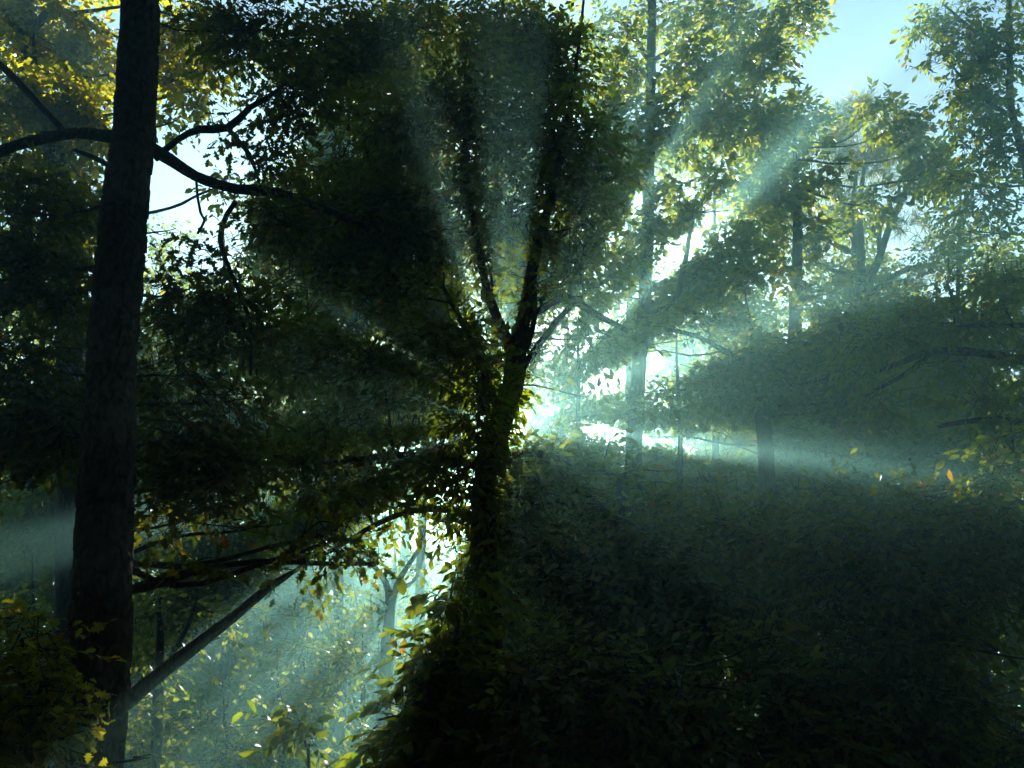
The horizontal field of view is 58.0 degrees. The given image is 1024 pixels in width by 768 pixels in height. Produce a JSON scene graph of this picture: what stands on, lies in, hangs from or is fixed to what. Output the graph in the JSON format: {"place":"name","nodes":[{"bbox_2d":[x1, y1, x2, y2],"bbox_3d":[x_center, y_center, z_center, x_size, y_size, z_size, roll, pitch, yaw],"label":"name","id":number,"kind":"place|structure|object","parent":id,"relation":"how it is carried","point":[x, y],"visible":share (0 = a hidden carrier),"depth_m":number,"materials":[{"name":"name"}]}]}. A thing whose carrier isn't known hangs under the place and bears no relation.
{"place":"outdoors","nodes":[
{"label":"outdoors","id":0,"kind":"place"},
{"bbox_2d":[0,0,1023,705],"label":"sky","id":1,"kind":"structure","parent":0,"point":[843,60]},
{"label":"ground","id":2,"kind":"structure","parent":0,"visible":0},
{"bbox_2d":[0,555,54,767],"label":"distant tree","id":3,"kind":"object","parent":2,"relation":"on","point":[33,597],"visible":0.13,"depth_m":17.15,"materials":[{"name":"green plant"}]},
{"bbox_2d":[0,452,144,693],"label":"distant tree","id":4,"kind":"object","parent":2,"relation":"on","point":[49,574],"visible":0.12,"depth_m":23.84,"materials":[{"name":"green plant"}]},
{"bbox_2d":[0,597,150,767],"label":"oak shrub","id":5,"kind":"object","parent":2,"relation":"on","point":[28,739],"visible":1,"depth_m":5.87,"materials":[{"name":"green plant"}]},
{"bbox_2d":[0,213,209,628],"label":"distant tree","id":6,"kind":"object","parent":2,"relation":"on","point":[37,538],"visible":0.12,"depth_m":23.89,"materials":[{"name":"green plant"}]},
{"bbox_2d":[53,0,161,767],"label":"pine tree","id":7,"kind":"object","parent":2,"relation":"on","point":[102,557],"visible":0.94,"depth_m":7.46,"materials":[{"name":"brown plant"}]},
{"bbox_2d":[0,0,268,767],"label":"maple tree","id":8,"kind":"object","parent":2,"relation":"on","point":[61,58],"visible":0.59,"depth_m":18.63,"materials":[{"name":"green plant"}]},
{"bbox_2d":[126,601,210,761],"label":"distant tree","id":9,"kind":"object","parent":2,"relation":"on","point":[140,677],"visible":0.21,"depth_m":17.37,"materials":[{"name":"green plant"}]},
{"bbox_2d":[134,688,228,767],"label":"distant tree","id":10,"kind":"object","parent":2,"relation":"on","point":[168,742],"visible":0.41,"depth_m":14.05,"materials":[{"name":"green plant"}]},
{"bbox_2d":[0,0,398,619],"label":"oak tree","id":11,"kind":"object","parent":2,"relation":"on","point":[38,421],"visible":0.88,"depth_m":9.70,"materials":[{"name":"green plant"}]},
{"bbox_2d":[123,587,286,767],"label":"beech sapling","id":12,"kind":"object","parent":2,"relation":"on","point":[156,730],"visible":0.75,"depth_m":13.25,"materials":[{"name":"green plant"}]},
{"bbox_2d":[122,531,293,767],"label":"distant tree","id":13,"kind":"object","parent":2,"relation":"on","point":[243,589],"visible":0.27,"depth_m":24.73,"materials":[{"name":"green plant"}]},
{"bbox_2d":[126,564,306,711],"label":"leaning tree","id":14,"kind":"object","parent":2,"relation":"on","point":[140,691],"visible":0.65,"depth_m":9.18,"materials":[{"name":"brown plant"}]},
{"bbox_2d":[132,233,302,763],"bbox_3d":[-9.950,3.807,28.078,8.598,19.870,5.626,-19,-30,36],"label":"distant tree","id":15,"kind":"object","parent":2,"relation":"on","point":[205,542],"visible":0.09,"depth_m":25.82,"materials":[{"name":"green plant"}]},
{"bbox_2d":[140,559,335,767],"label":"distant tree","id":16,"kind":"object","parent":2,"relation":"on","point":[254,632],"visible":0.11,"depth_m":28.11,"materials":[{"name":"green plant"}]},
{"bbox_2d":[231,699,334,767],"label":"sapling","id":17,"kind":"object","parent":2,"relation":"on","point":[300,728],"visible":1,"depth_m":6.97,"materials":[{"name":"green plant"}]},
{"bbox_2d":[198,645,367,767],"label":"distant tree","id":18,"kind":"object","parent":2,"relation":"on","point":[254,700],"visible":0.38,"depth_m":18.17,"materials":[{"name":"green plant"}]},
{"bbox_2d":[193,285,385,766],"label":"distant tree","id":19,"kind":"object","parent":2,"relation":"on","point":[287,566],"visible":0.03,"depth_m":27.78,"materials":[{"name":"green plant"}]},
{"bbox_2d":[204,572,410,767],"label":"distant tree","id":20,"kind":"object","parent":2,"relation":"on","point":[311,670],"visible":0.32,"depth_m":26.12,"materials":[{"name":"green plant"}]},
{"bbox_2d":[194,518,451,767],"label":"forked tree","id":21,"kind":"object","parent":2,"relation":"on","point":[387,619],"visible":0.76,"depth_m":16.37,"materials":[{"name":"green plant"}]},
{"bbox_2d":[299,625,377,767],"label":"distant tree","id":22,"kind":"object","parent":2,"relation":"on","point":[362,684],"visible":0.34,"depth_m":18.06,"materials":[{"name":"green plant"}]},
{"bbox_2d":[227,20,476,759],"bbox_3d":[-4.748,-0.878,23.544,7.833,24.283,6.203,0,-24,0],"label":"distant tree","id":23,"kind":"object","parent":2,"relation":"on","point":[339,730],"visible":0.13,"depth_m":22.05,"materials":[{"name":"green plant"}]},
{"bbox_2d":[304,528,470,760],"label":"distant tree","id":24,"kind":"object","parent":2,"relation":"on","point":[394,564],"visible":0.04,"depth_m":30.65,"materials":[{"name":"green plant"}]},
{"bbox_2d":[319,340,475,657],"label":"distant tree","id":25,"kind":"object","parent":2,"relation":"on","point":[380,581],"visible":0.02,"depth_m":37.67,"materials":[{"name":"green plant"}]},
{"bbox_2d":[300,0,517,643],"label":"distant tree","id":26,"kind":"object","parent":2,"relation":"on","point":[417,580],"visible":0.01,"depth_m":24.87,"materials":[{"name":"green plant"}]},
{"bbox_2d":[319,561,547,767],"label":"hickory sapling","id":27,"kind":"object","parent":2,"relation":"on","point":[408,737],"visible":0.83,"depth_m":7.65,"materials":[{"name":"green plant"}]},
{"bbox_2d":[369,545,514,714],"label":"distant tree","id":28,"kind":"object","parent":2,"relation":"on","point":[430,585],"visible":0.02,"depth_m":26.05,"materials":[{"name":"green plant"}]},
{"bbox_2d":[194,0,705,695],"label":"hickory tree","id":29,"kind":"object","parent":2,"relation":"on","point":[378,188],"visible":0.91,"depth_m":11.35,"materials":[{"name":"green plant"}]},
{"bbox_2d":[372,19,631,663],"bbox_3d":[-0.484,-0.744,24.431,7.863,24.573,6.366,0,-24,0],"label":"distant tree","id":30,"kind":"object","parent":2,"relation":"on","point":[532,366],"visible":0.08,"depth_m":23.86,"materials":[{"name":"green plant"}]},
{"bbox_2d":[0,225,1023,767],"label":"distant wood","id":31,"kind":"object","parent":2,"relation":"on","point":[354,581],"visible":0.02,"depth_m":36.57,"materials":[{"name":"green plant"}]},
{"bbox_2d":[455,543,587,730],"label":"distant tree","id":32,"kind":"object","parent":2,"relation":"on","point":[519,660],"depth_m":29.95,"materials":[{"name":"green plant"}]},
{"bbox_2d":[500,314,639,730],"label":"distant tree","id":33,"kind":"object","parent":2,"relation":"on","point":[568,391],"visible":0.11,"depth_m":21.81,"materials":[{"name":"green plant"}]},
{"bbox_2d":[507,338,647,639],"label":"distant tree","id":34,"kind":"object","parent":2,"relation":"on","point":[538,426],"visible":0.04,"depth_m":36.09,"materials":[{"name":"green plant"}]},
{"bbox_2d":[501,452,676,636],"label":"distant tree","id":35,"kind":"object","parent":2,"relation":"on","point":[577,501],"visible":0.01,"depth_m":19.28,"materials":[{"name":"green plant"}]},
{"bbox_2d":[532,136,726,526],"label":"distant tree","id":36,"kind":"object","parent":2,"relation":"on","point":[614,415],"visible":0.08,"depth_m":26.58,"materials":[{"name":"green plant"}]},
{"bbox_2d":[524,607,761,722],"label":"distant tree","id":37,"kind":"object","parent":2,"relation":"on","point":[688,660],"depth_m":28.53,"materials":[{"name":"green plant"}]},
{"bbox_2d":[454,449,886,726],"bbox_3d":[1.747,3.015,9.030,4.696,4.971,2.178,0,-24,0],"label":"bush","id":38,"kind":"object","parent":2,"relation":"on","point":[630,592],"visible":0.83,"depth_m":9.19,"materials":[{"name":"green plant"}]},
{"bbox_2d":[617,312,756,724],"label":"distant tree","id":39,"kind":"object","parent":2,"relation":"on","point":[688,443],"visible":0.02,"depth_m":35.29,"materials":[{"name":"green plant"}]},
{"bbox_2d":[541,0,839,641],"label":"tall tree","id":40,"kind":"object","parent":2,"relation":"on","point":[721,125],"visible":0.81,"depth_m":24.05,"materials":[{"name":"green plant"}]},
{"bbox_2d":[598,321,795,677],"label":"distant tree","id":41,"kind":"object","parent":2,"relation":"on","point":[686,431],"visible":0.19,"depth_m":21.27,"materials":[{"name":"green plant"}]},
{"bbox_2d":[602,194,811,731],"bbox_3d":[5.872,2.146,25.457,6.481,20.164,6.196,0,-24,0],"label":"distant tree","id":42,"kind":"object","parent":2,"relation":"on","point":[766,326],"visible":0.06,"depth_m":27.18,"materials":[{"name":"green plant"}]},
{"bbox_2d":[610,257,953,731],"bbox_3d":[4.682,2.606,15.254,6.011,10.696,2.420,0,-24,0],"label":"oak tree","id":43,"kind":"object","parent":2,"relation":"on","point":[747,376],"visible":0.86,"depth_m":16.24,"materials":[{"name":"green plant"}]},
{"bbox_2d":[696,284,908,654],"bbox_3d":[9.671,4.909,30.797,9.380,19.908,6.475,16,-28,-31],"label":"distant tree","id":44,"kind":"object","parent":2,"relation":"on","point":[775,308],"visible":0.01,"depth_m":33.96,"materials":[{"name":"green plant"}]},
{"bbox_2d":[611,394,1023,664],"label":"elm tree","id":45,"kind":"object","parent":2,"relation":"on","point":[792,459],"visible":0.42,"depth_m":21.63,"materials":[{"name":"green plant"}]},
{"bbox_2d":[706,76,989,731],"bbox_3d":[9.760,0.780,23.722,7.803,21.141,4.336,0,-24,0],"label":"rounded tree","id":46,"kind":"object","parent":2,"relation":"on","point":[797,198],"visible":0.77,"depth_m":26.44,"materials":[{"name":"green plant"}]},
{"bbox_2d":[731,87,978,538],"bbox_3d":[11.442,0.907,28.122,8.092,24.857,2.646,0,-24,0],"label":"broadleaf tree","id":47,"kind":"object","parent":2,"relation":"on","point":[857,241],"visible":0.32,"depth_m":30.87,"materials":[{"name":"green plant"}]},
{"bbox_2d":[757,495,952,724],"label":"distant tree","id":48,"kind":"object","parent":2,"relation":"on","point":[819,633],"visible":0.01,"depth_m":24.67,"materials":[{"name":"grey plant"}]},
{"bbox_2d":[780,194,939,511],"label":"distant tree","id":49,"kind":"object","parent":2,"relation":"on","point":[847,287],"visible":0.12,"depth_m":29.97,"materials":[{"name":"green plant"}]},
{"bbox_2d":[718,444,1023,767],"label":"bush","id":50,"kind":"object","parent":2,"relation":"on","point":[889,599],"visible":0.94,"depth_m":8.17,"materials":[{"name":"green plant"}]},
{"bbox_2d":[804,276,1004,599],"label":"distant tree","id":51,"kind":"object","parent":2,"relation":"on","point":[891,467],"visible":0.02,"depth_m":34.62,"materials":[{"name":"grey plant"}]},
{"bbox_2d":[808,193,1023,502],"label":"beech tree","id":52,"kind":"object","parent":2,"relation":"on","point":[896,334],"visible":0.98,"depth_m":13.83,"materials":[{"name":"green plant"}]},
{"bbox_2d":[845,196,1023,729],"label":"distant tree","id":53,"kind":"object","parent":2,"relation":"on","point":[948,391],"visible":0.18,"depth_m":26.45,"materials":[{"name":"green plant"}]},
{"bbox_2d":[889,0,1023,239],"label":"ash tree","id":54,"kind":"object","parent":2,"relation":"on","point":[982,49],"visible":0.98,"depth_m":21.41,"materials":[{"name":"green plant"}]},
{"bbox_2d":[903,217,1023,767],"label":"distant tree","id":55,"kind":"object","parent":2,"relation":"on","point":[995,251],"visible":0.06,"depth_m":28.40,"materials":[{"name":"green plant"}]},
{"bbox_2d":[926,525,1023,767],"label":"distant tree","id":56,"kind":"object","parent":2,"relation":"on","point":[1005,664],"visible":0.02,"depth_m":26.14,"materials":[{"name":"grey plant"}]}
]}

